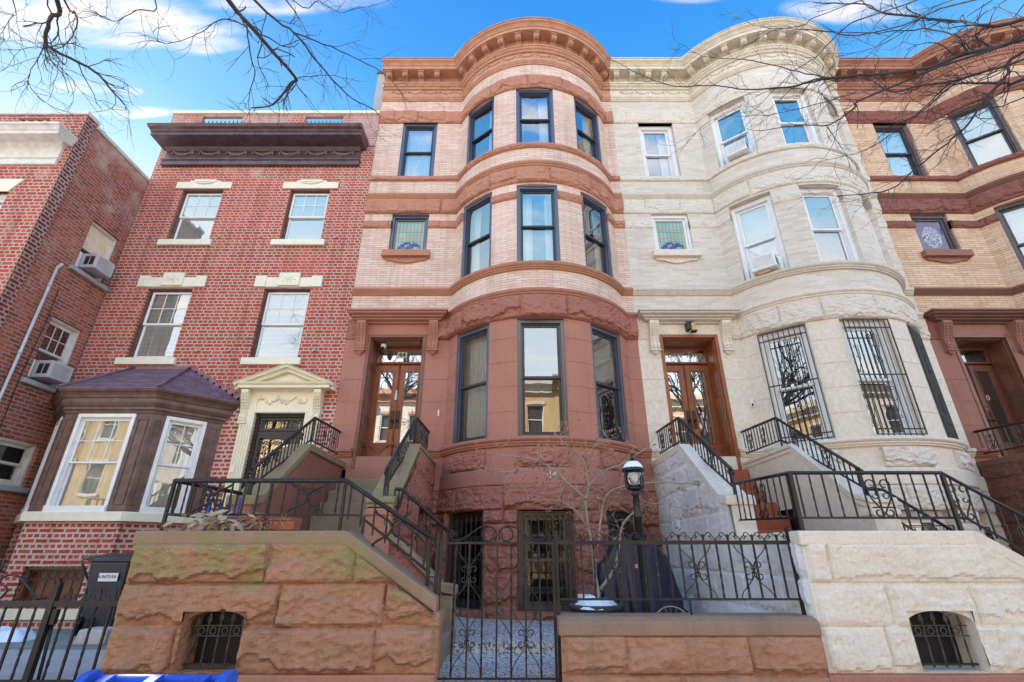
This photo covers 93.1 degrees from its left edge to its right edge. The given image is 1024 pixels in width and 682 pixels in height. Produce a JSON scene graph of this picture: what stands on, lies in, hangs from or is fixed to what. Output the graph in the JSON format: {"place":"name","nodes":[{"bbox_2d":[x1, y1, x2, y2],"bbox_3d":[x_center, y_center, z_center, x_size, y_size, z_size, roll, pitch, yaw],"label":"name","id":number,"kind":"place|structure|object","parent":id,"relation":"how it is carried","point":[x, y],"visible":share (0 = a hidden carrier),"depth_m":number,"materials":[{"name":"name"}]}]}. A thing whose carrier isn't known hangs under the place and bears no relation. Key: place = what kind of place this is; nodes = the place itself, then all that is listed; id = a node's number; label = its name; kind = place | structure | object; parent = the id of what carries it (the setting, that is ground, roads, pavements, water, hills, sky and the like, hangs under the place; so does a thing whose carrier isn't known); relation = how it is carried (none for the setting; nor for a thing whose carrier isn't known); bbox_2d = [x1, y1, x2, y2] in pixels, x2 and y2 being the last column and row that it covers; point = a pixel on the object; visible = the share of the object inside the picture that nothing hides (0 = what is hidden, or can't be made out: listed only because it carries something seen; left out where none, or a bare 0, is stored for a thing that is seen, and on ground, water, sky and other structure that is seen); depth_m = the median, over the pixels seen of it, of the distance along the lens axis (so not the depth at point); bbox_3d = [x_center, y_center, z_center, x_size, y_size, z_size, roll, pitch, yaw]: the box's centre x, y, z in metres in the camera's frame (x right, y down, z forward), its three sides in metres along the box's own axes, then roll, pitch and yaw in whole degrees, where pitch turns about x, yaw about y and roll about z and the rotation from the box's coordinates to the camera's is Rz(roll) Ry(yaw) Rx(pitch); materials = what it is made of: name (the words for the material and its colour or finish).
{"place":"outdoors","nodes":[
{"label":"outdoors","id":0,"kind":"place"},
{"bbox_2d":[0,630,106,649],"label":"court floor","id":1,"kind":"structure","parent":0,"point":[63,639],"depth_m":6.16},
{"bbox_2d":[0,626,36,642],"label":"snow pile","id":2,"kind":"object","parent":1,"relation":"on","point":[19,634],"visible":0.8,"depth_m":6.44,"materials":[{"name":"white snow"}]},
{"bbox_2d":[0,650,105,678],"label":"court paving","id":3,"kind":"structure","parent":1,"relation":"on","point":[57,657],"depth_m":5.07,"materials":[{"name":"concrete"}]},
{"bbox_2d":[0,558,120,681],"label":"iron fence","id":4,"kind":"object","parent":1,"relation":"on","point":[50,617],"visible":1,"depth_m":4.30,"materials":[{"name":"black metal"}]},
{"bbox_2d":[0,111,149,566],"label":"brick house","id":5,"kind":"structure","parent":1,"relation":"on","point":[67,196],"depth_m":9.53,"materials":[{"name":"red brick"}]},
{"bbox_2d":[0,195,6,207],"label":"window","id":6,"kind":"structure","parent":5,"relation":"in","point":[2,197],"depth_m":9.43,"materials":[{"name":"clear glass"}]},
{"bbox_2d":[0,436,36,486],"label":"window","id":7,"kind":"structure","parent":5,"relation":"in","point":[20,470],"depth_m":8.89,"materials":[{"name":"white wood"}]},
{"bbox_2d":[0,289,58,428],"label":"cable","id":8,"kind":"object","parent":5,"relation":"attached to","point":[28,359],"visible":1,"depth_m":8.93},
{"bbox_2d":[0,263,63,400],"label":"conduit pipe","id":9,"kind":"object","parent":5,"relation":"attached to","point":[49,285],"visible":1,"depth_m":8.88,"materials":[{"name":"silver metal"}]},
{"bbox_2d":[27,359,73,385],"bbox_3d":[-8.834,0.604,9.294,0.392,0.340,0.620,0,-24,0],"label":"air conditioner","id":10,"kind":"object","parent":5,"relation":"attached to","point":[52,372],"visible":0.98,"depth_m":9.15,"materials":[{"name":"grey plastic"}]},
{"bbox_2d":[27,316,79,387],"bbox_3d":[-9.060,0.238,9.504,0.140,1.300,0.730,0,-24,0],"label":"window","id":11,"kind":"structure","parent":5,"relation":"in","point":[73,332],"depth_m":9.77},
{"bbox_2d":[75,251,114,279],"bbox_3d":[-8.834,-1.590,10.292,0.392,0.340,0.620,0,-24,0],"label":"air conditioner","id":12,"kind":"object","parent":5,"relation":"attached to","point":[96,266],"visible":0.98,"depth_m":10.14,"materials":[{"name":"grey plastic"}]},
{"bbox_2d":[82,221,116,281],"bbox_3d":[-9.060,-1.905,10.458,0.140,1.190,0.750,0,-24,0],"label":"window","id":13,"kind":"structure","parent":5,"relation":"in","point":[97,240],"depth_m":10.60,"materials":[{"name":"glass"}]},
{"bbox_2d":[73,627,112,644],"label":"stone block","id":14,"kind":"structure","parent":1,"relation":"on","point":[95,634],"depth_m":6.16,"materials":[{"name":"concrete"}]},
{"bbox_2d":[75,553,132,635],"bbox_3d":[-5.977,3.776,7.267,0.754,1.088,0.695,0,-24,0],"label":"wheelie bin","id":15,"kind":"object","parent":1,"relation":"on","point":[108,573],"visible":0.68,"depth_m":7.05,"materials":[{"name":"black plastic"}]},
{"bbox_2d":[0,71,384,629],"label":"brick house","id":16,"kind":"structure","parent":1,"relation":"on","point":[215,345],"depth_m":10.29,"materials":[{"name":"red brick"}]},
{"bbox_2d":[13,567,86,607],"bbox_3d":[-7.275,3.918,7.737,1.010,0.580,0.140,0,-24,0],"label":"cellar window","id":17,"kind":"structure","parent":16,"relation":"in","point":[67,584],"depth_m":7.78,"materials":[{"name":"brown wood"}]},
{"bbox_2d":[20,416,87,512],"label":"window","id":18,"kind":"structure","parent":16,"relation":"in","point":[26,506],"depth_m":8.77,"materials":[{"name":"white wood"}]},
{"bbox_2d":[42,414,136,510],"bbox_3d":[-7.250,2.107,8.451,1.030,1.670,0.257,0,-24,0],"label":"window","id":19,"kind":"structure","parent":16,"relation":"in","point":[88,485],"depth_m":8.48,"materials":[{"name":"white wood"}]},
{"bbox_2d":[127,289,192,356],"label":"window","id":20,"kind":"structure","parent":16,"relation":"in","point":[164,311],"depth_m":10.55,"materials":[{"name":"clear glass"}]},
{"bbox_2d":[139,416,206,512],"bbox_3d":[-6.120,2.250,8.775,0.257,1.670,0.660,-22,-32,40],"label":"window","id":21,"kind":"structure","parent":16,"relation":"in","point":[180,443],"depth_m":8.83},
{"bbox_2d":[168,191,222,238],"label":"window","id":22,"kind":"structure","parent":16,"relation":"in","point":[197,210],"depth_m":11.73,"materials":[{"name":"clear glass"}]},
{"bbox_2d":[248,418,303,477],"bbox_3d":[-4.530,2.435,9.146,0.840,2.010,0.155,0,-24,0],"label":"door","id":23,"kind":"structure","parent":16,"relation":"in","point":[262,422],"depth_m":9.42,"materials":[{"name":"black metal"}]},
{"bbox_2d":[250,289,310,356],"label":"window","id":24,"kind":"structure","parent":16,"relation":"in","point":[283,311],"depth_m":10.55,"materials":[{"name":"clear glass"}]},
{"bbox_2d":[280,191,329,238],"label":"window","id":25,"kind":"structure","parent":16,"relation":"in","point":[306,210],"depth_m":11.74,"materials":[{"name":"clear glass"}]},
{"bbox_2d":[437,617,558,681],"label":"court floor","id":26,"kind":"structure","parent":0,"point":[503,652],"depth_m":5.31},
{"bbox_2d":[429,525,558,681],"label":"iron gate","id":27,"kind":"structure","parent":26,"relation":"on","point":[438,563],"depth_m":4.40,"materials":[{"name":"black metal"}]},
{"bbox_2d":[457,620,551,676],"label":"dead leaves","id":28,"kind":"object","parent":26,"relation":"on","point":[498,655],"visible":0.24,"depth_m":5.22,"materials":[{"name":"plant"}]},
{"bbox_2d":[569,595,624,612],"bbox_3d":[1.080,3.465,6.178,0.708,0.413,0.701,0,-24,0],"label":"barrel planter","id":29,"kind":"object","parent":26,"relation":"on","point":[595,606],"visible":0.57,"depth_m":5.98,"materials":[{"name":"silver metal"}]},
{"bbox_2d":[473,417,707,597],"bbox_3d":[1.204,2.301,6.601,3.512,2.512,1.252,0,-24,0],"label":"maple tree","id":30,"kind":"object","parent":29,"relation":"in","point":[586,524],"visible":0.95,"depth_m":6.72,"materials":[{"name":"brown plant"}]},
{"bbox_2d":[622,453,650,612],"bbox_3d":[1.590,2.462,6.018,0.300,2.120,0.300,0,-24,0],"label":"lamp post","id":31,"kind":"object","parent":26,"relation":"on","point":[632,467],"visible":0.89,"depth_m":6.14,"materials":[{"name":"black metal"}]},
{"bbox_2d":[597,530,688,612],"bbox_3d":[1.769,3.385,6.673,1.161,1.462,0.931,0,-24,0],"label":"covered bicycle","id":32,"kind":"object","parent":26,"relation":"on","point":[658,606],"visible":0.54,"depth_m":6.58,"materials":[{"name":"black fabric"}]},
{"bbox_2d":[556,613,829,681],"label":"garden wall","id":33,"kind":"structure","parent":26,"relation":"on","point":[694,647],"depth_m":4.08,"materials":[{"name":"brown stone"}]},
{"bbox_2d":[554,526,806,681],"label":"iron fence","id":34,"kind":"object","parent":33,"relation":"on","point":[678,542],"visible":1,"depth_m":4.53,"materials":[{"name":"black metal"}]},
{"bbox_2d":[0,0,1023,178],"label":"sky","id":35,"kind":"structure","parent":0,"point":[427,28],"materials":[{"name":"blue"}]},
{"bbox_2d":[577,594,590,600],"bbox_3d":[0.990,3.645,6.558,0.180,0.390,0.100,0,-24,0],"label":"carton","id":36,"kind":"object","parent":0,"point":[579,595],"visible":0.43,"depth_m":6.58,"materials":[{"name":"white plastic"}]},
{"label":"pavement","id":37,"kind":"structure","parent":0,"visible":0},
{"bbox_2d":[74,669,238,681],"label":"recycling bin","id":38,"kind":"object","parent":37,"relation":"on","point":[99,675],"visible":1,"depth_m":2.43,"materials":[{"name":"blue plastic"}]},
{"bbox_2d":[0,0,446,168],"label":"street tree","id":39,"kind":"object","parent":37,"relation":"on","point":[45,36],"visible":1,"depth_m":6.91,"materials":[{"name":"brown plant"}]},
{"bbox_2d":[99,444,457,681],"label":"entrance stoop","id":40,"kind":"object","parent":37,"relation":"on","point":[318,599],"visible":0.84,"depth_m":4.28,"materials":[{"name":"brown stone"}]},
{"bbox_2d":[193,611,243,662],"bbox_3d":[-2.555,2.623,4.396,0.530,0.500,0.020,0,-24,0],"label":"cellar window","id":41,"kind":"structure","parent":40,"relation":"in","point":[211,640],"depth_m":4.35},
{"bbox_2d":[201,497,241,530],"bbox_3d":[-3.157,2.035,5.233,0.269,0.694,0.549,-11,-26,24],"label":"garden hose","id":42,"kind":"object","parent":40,"relation":"on","point":[219,508],"visible":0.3,"depth_m":5.29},
{"bbox_2d":[161,509,302,530],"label":"plants","id":43,"kind":"object","parent":40,"relation":"on","point":[251,522],"visible":0.97,"depth_m":4.63,"materials":[{"name":"plant"}]},
{"bbox_2d":[246,417,341,494],"bbox_3d":[-3.292,1.840,7.663,0.078,1.565,3.032,0,-24,0],"label":"iron railing","id":44,"kind":"object","parent":40,"relation":"on","point":[253,469],"visible":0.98,"depth_m":7.43,"materials":[{"name":"black metal"}]},
{"bbox_2d":[159,478,435,587],"bbox_3d":[-2.042,2.124,5.190,2.655,1.132,1.313,0,-24,0],"label":"iron railing","id":45,"kind":"object","parent":40,"relation":"on","point":[195,482],"visible":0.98,"depth_m":4.73,"materials":[{"name":"black metal"}]},
{"bbox_2d":[383,417,429,495],"bbox_3d":[-1.582,1.840,7.663,0.078,1.565,3.032,0,-24,0],"label":"iron railing","id":46,"kind":"object","parent":40,"relation":"on","point":[424,431],"visible":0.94,"depth_m":7.29,"materials":[{"name":"black metal"}]},
{"bbox_2d":[393,487,454,581],"bbox_3d":[-1.079,2.321,5.862,0.781,1.072,0.038,0,-24,0],"label":"iron railing","id":47,"kind":"object","parent":40,"relation":"on","point":[427,512],"visible":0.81,"depth_m":5.90,"materials":[{"name":"black metal"}]},
{"bbox_2d":[600,0,1023,230],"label":"street tree","id":48,"kind":"object","parent":37,"relation":"on","point":[978,51],"visible":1,"depth_m":7.52,"materials":[{"name":"brown plant"}]},
{"bbox_2d":[651,444,1023,681],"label":"entrance stoop","id":49,"kind":"object","parent":37,"relation":"on","point":[888,600],"visible":0.77,"depth_m":4.39,"materials":[{"name":"stone"}]},
{"bbox_2d":[656,417,735,494],"bbox_3d":[2.795,1.840,7.663,0.043,1.565,3.032,0,-24,0],"label":"iron railing","id":50,"kind":"object","parent":49,"relation":"on","point":[731,471],"visible":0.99,"depth_m":7.46,"materials":[{"name":"black metal"}]},
{"bbox_2d":[778,509,798,529],"bbox_3d":[4.435,3.482,7.492,0.030,1.660,0.920,0,-24,0],"label":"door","id":51,"kind":"structure","parent":49,"relation":"in","point":[794,526],"depth_m":7.64,"materials":[{"name":"black"}]},
{"bbox_2d":[740,416,866,495],"bbox_3d":[4.430,1.840,7.663,0.043,1.565,3.032,0,-24,0],"label":"iron railing","id":52,"kind":"object","parent":49,"relation":"on","point":[826,450],"visible":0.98,"depth_m":7.63,"materials":[{"name":"black metal"}]},
{"bbox_2d":[731,471,1023,551],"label":"iron railing","id":53,"kind":"object","parent":49,"relation":"on","point":[956,517],"visible":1,"depth_m":4.73,"materials":[{"name":"black metal"}]},
{"bbox_2d":[865,487,954,530],"bbox_3d":[4.890,2.321,5.862,0.924,1.072,0.038,0,-24,0],"label":"iron railing","id":54,"kind":"object","parent":49,"relation":"on","point":[946,527],"visible":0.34,"depth_m":5.94,"materials":[{"name":"black metal"}]},
{"bbox_2d":[909,611,962,662],"bbox_3d":[3.705,2.623,4.396,0.570,0.500,0.020,0,-24,0],"label":"cellar window","id":55,"kind":"structure","parent":49,"relation":"in","point":[924,654],"depth_m":4.35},
{"bbox_2d":[976,453,1023,556],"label":"entrance stoop","id":56,"kind":"object","parent":37,"relation":"on","point":[1003,477],"visible":0.8,"depth_m":8.53,"materials":[{"name":"brown stone"}]},
{"bbox_2d":[973,420,1023,453],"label":"iron railing","id":57,"kind":"object","parent":56,"relation":"on","point":[1003,426],"visible":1,"depth_m":8.84,"materials":[{"name":"black metal"}]},
{"label":"ground","id":58,"kind":"structure","parent":0,"visible":0},
{"bbox_2d":[327,17,662,620],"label":"row house","id":59,"kind":"structure","parent":58,"relation":"on","point":[492,293],"depth_m":10.12,"materials":[{"name":"pink brick"}]},
{"bbox_2d":[365,365,398,455],"bbox_3d":[-2.683,1.564,9.992,0.527,2.305,0.138,0,-24,0],"label":"door","id":60,"kind":"structure","parent":59,"relation":"in","point":[372,449],"depth_m":10.02,"materials":[{"name":"brown wood"}]},
{"bbox_2d":[381,343,386,349],"bbox_3d":[-2.740,0.132,10.340,0.124,0.133,0.126,0,-24,0],"label":"security camera","id":61,"kind":"object","parent":59,"relation":"attached to","point":[383,346],"visible":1,"depth_m":10.30,"materials":[{"name":"white plastic"}]},
{"bbox_2d":[392,365,419,455],"bbox_3d":[-2.147,1.564,9.992,0.527,2.305,0.138,0,-24,0],"label":"door","id":62,"kind":"structure","parent":59,"relation":"in","point":[404,368],"depth_m":10.17,"materials":[{"name":"brown wood"}]},
{"bbox_2d":[389,215,428,248],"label":"window","id":63,"kind":"structure","parent":59,"relation":"in","point":[407,231],"depth_m":11.40,"materials":[{"name":"glass"}]},
{"bbox_2d":[398,124,437,175],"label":"window","id":64,"kind":"structure","parent":59,"relation":"in","point":[418,145],"depth_m":12.50,"materials":[{"name":"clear glass"}]},
{"bbox_2d":[447,512,543,609],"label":"window","id":65,"kind":"structure","parent":59,"relation":"in","point":[463,524],"depth_m":8.31,"materials":[{"name":"brown metal"}]},
{"bbox_2d":[453,324,539,443],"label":"window","id":66,"kind":"structure","parent":59,"relation":"in","point":[471,393],"depth_m":9.45,"materials":[{"name":"clear glass"}]},
{"bbox_2d":[461,193,535,277],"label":"window","id":67,"kind":"structure","parent":59,"relation":"in","point":[476,248],"depth_m":11.01,"materials":[{"name":"blue glass"}]},
{"bbox_2d":[467,98,532,163],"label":"window","id":68,"kind":"structure","parent":59,"relation":"in","point":[481,122],"depth_m":12.27,"materials":[{"name":"blue glass"}]},
{"bbox_2d":[516,90,554,142],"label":"window","id":69,"kind":"structure","parent":59,"relation":"in","point":[541,101],"depth_m":11.61,"materials":[{"name":"blue glass"}]},
{"bbox_2d":[504,320,568,435],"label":"window","id":70,"kind":"structure","parent":59,"relation":"in","point":[521,324],"depth_m":8.85,"materials":[{"name":"brown metal"}]},
{"bbox_2d":[517,186,560,260],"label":"window","id":71,"kind":"structure","parent":59,"relation":"in","point":[527,196],"depth_m":10.32,"materials":[{"name":"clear glass"}]},
{"bbox_2d":[519,511,574,610],"bbox_3d":[0.540,3.437,7.649,0.862,1.430,0.219,0,-24,0],"label":"window","id":72,"kind":"structure","parent":59,"relation":"in","point":[524,516],"depth_m":7.66,"materials":[{"name":"brown metal"}]},
{"bbox_2d":[533,98,601,163],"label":"window","id":73,"kind":"structure","parent":59,"relation":"in","point":[585,143],"depth_m":12.22,"materials":[{"name":"blue glass"}]},
{"bbox_2d":[535,193,612,276],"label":"window","id":74,"kind":"structure","parent":59,"relation":"in","point":[597,253],"depth_m":11.04,"materials":[{"name":"blue glass"}]},
{"bbox_2d":[538,324,628,442],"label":"window","id":75,"kind":"structure","parent":59,"relation":"in","point":[610,399],"depth_m":9.69,"materials":[{"name":"clear glass"}]},
{"bbox_2d":[542,509,635,601],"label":"window","id":76,"kind":"structure","parent":59,"relation":"in","point":[629,528],"depth_m":8.33,"materials":[{"name":"black glass"}]},
{"bbox_2d":[609,17,1010,549],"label":"row house","id":77,"kind":"structure","parent":58,"relation":"on","point":[822,337],"depth_m":10.41,"materials":[{"name":"beige stone"}]},
{"bbox_2d":[639,127,679,175],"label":"window","id":78,"kind":"structure","parent":77,"relation":"in","point":[658,160],"depth_m":12.72,"materials":[{"name":"white glass"}]},
{"bbox_2d":[651,215,692,248],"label":"window","id":79,"kind":"structure","parent":77,"relation":"in","point":[670,231],"depth_m":11.40,"materials":[{"name":"glass"}]},
{"bbox_2d":[666,365,693,444],"bbox_3d":[3.438,1.564,9.992,0.527,2.305,0.138,0,-24,0],"label":"door","id":80,"kind":"structure","parent":77,"relation":"in","point":[670,368],"depth_m":10.23,"materials":[{"name":"brown wood"}]},
{"bbox_2d":[685,321,697,332],"bbox_3d":[3.755,-0.285,10.171,0.170,0.245,0.210,0,-24,0],"label":"wall lamp","id":81,"kind":"object","parent":77,"relation":"attached to","point":[690,325],"visible":1,"depth_m":10.12,"materials":[{"name":"black metal"}]},
{"bbox_2d":[684,365,723,455],"bbox_3d":[3.973,1.564,9.992,0.527,2.305,0.138,0,-24,0],"label":"door","id":82,"kind":"structure","parent":77,"relation":"in","point":[717,446],"depth_m":10.12,"materials":[{"name":"brown wood"}]},
{"bbox_2d":[710,100,757,166],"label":"window","id":83,"kind":"structure","parent":77,"relation":"in","point":[723,131],"depth_m":12.16,"materials":[{"name":"white glass"}]},
{"bbox_2d":[725,138,753,163],"bbox_3d":[5.337,-4.473,11.461,0.620,0.320,0.352,-18,-30,35],"label":"air conditioner","id":84,"kind":"object","parent":77,"relation":"attached to","point":[733,151],"visible":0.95,"depth_m":11.35,"materials":[{"name":"white plastic"}]},
{"bbox_2d":[731,194,788,279],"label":"window","id":85,"kind":"structure","parent":77,"relation":"in","point":[750,243],"depth_m":10.83,"materials":[{"name":"white glass"}]},
{"bbox_2d":[758,269,770,275],"bbox_3d":[5.253,-1.415,10.072,0.220,0.052,0.140,-18,-30,35],"label":"brick","id":86,"kind":"object","parent":77,"relation":"on","point":[764,272],"visible":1,"depth_m":10.02,"materials":[{"name":"orange brick"}]},
{"bbox_2d":[749,251,784,277],"bbox_3d":[5.304,-1.591,10.166,0.640,0.340,0.372,-18,-30,35],"label":"air conditioner","id":87,"kind":"object","parent":77,"relation":"attached to","point":[765,261],"visible":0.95,"depth_m":10.04,"materials":[{"name":"white plastic"}]},
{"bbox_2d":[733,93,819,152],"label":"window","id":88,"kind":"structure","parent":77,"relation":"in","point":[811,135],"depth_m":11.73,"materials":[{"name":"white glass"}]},
{"bbox_2d":[751,326,842,444],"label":"window","id":89,"kind":"structure","parent":77,"relation":"in","point":[803,426],"depth_m":9.72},
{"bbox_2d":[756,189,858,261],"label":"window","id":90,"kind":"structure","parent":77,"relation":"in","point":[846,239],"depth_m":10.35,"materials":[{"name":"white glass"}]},
{"bbox_2d":[777,101,843,148],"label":"window","id":91,"kind":"structure","parent":77,"relation":"in","point":[793,134],"depth_m":12.09,"materials":[{"name":"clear glass"}]},
{"bbox_2d":[805,198,885,264],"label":"window","id":92,"kind":"structure","parent":77,"relation":"in","point":[829,244],"depth_m":10.80,"materials":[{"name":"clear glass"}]},
{"bbox_2d":[786,321,918,437],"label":"window","id":93,"kind":"structure","parent":77,"relation":"in","point":[812,413],"depth_m":9.29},
{"bbox_2d":[824,331,946,435],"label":"window","id":94,"kind":"structure","parent":77,"relation":"in","point":[865,352],"depth_m":9.34,"materials":[{"name":"clear glass"}]},
{"bbox_2d":[899,511,955,530],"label":"window","id":95,"kind":"structure","parent":77,"relation":"in","point":[928,527],"depth_m":7.97,"materials":[{"name":"clear glass"}]},
{"bbox_2d":[905,523,994,540],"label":"window","id":96,"kind":"structure","parent":77,"relation":"in","point":[990,535],"depth_m":8.27,"materials":[{"name":"glass"}]},
{"bbox_2d":[833,17,1023,514],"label":"row house","id":97,"kind":"structure","parent":58,"relation":"on","point":[956,233],"depth_m":11.34,"materials":[{"name":"orange brick"}]},
{"bbox_2d":[873,125,926,175],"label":"window","id":98,"kind":"structure","parent":97,"relation":"in","point":[895,164],"depth_m":12.60,"materials":[{"name":"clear glass"}]},
{"bbox_2d":[910,215,958,248],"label":"window","id":99,"kind":"structure","parent":97,"relation":"in","point":[933,231],"depth_m":11.40,"materials":[{"name":"glass"}]},
{"bbox_2d":[965,365,1001,455],"bbox_3d":[9.557,1.564,9.992,0.527,2.305,0.138,0,-24,0],"label":"door","id":100,"kind":"structure","parent":97,"relation":"in","point":[988,420],"depth_m":10.08,"materials":[{"name":"brown wood"}]},
{"bbox_2d":[947,100,1021,167],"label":"window","id":101,"kind":"structure","parent":97,"relation":"in","point":[1004,131],"depth_m":11.89,"materials":[{"name":"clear glass"}]},
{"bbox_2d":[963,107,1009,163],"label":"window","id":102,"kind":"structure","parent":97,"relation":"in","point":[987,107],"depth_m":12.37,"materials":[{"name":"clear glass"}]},
{"bbox_2d":[968,365,1023,455],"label":"door","id":103,"kind":"structure","parent":97,"relation":"in","point":[973,368],"depth_m":10.12,"materials":[{"name":"brown wood"}]},
{"bbox_2d":[994,200,1023,269],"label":"window","id":104,"kind":"structure","parent":97,"relation":"in","point":[1002,212],"depth_m":11.01,"materials":[{"name":"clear glass"}]},
{"bbox_2d":[1007,208,1023,246],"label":"window","id":105,"kind":"structure","parent":97,"relation":"in","point":[1023,208],"depth_m":11.56,"materials":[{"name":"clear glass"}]}
]}

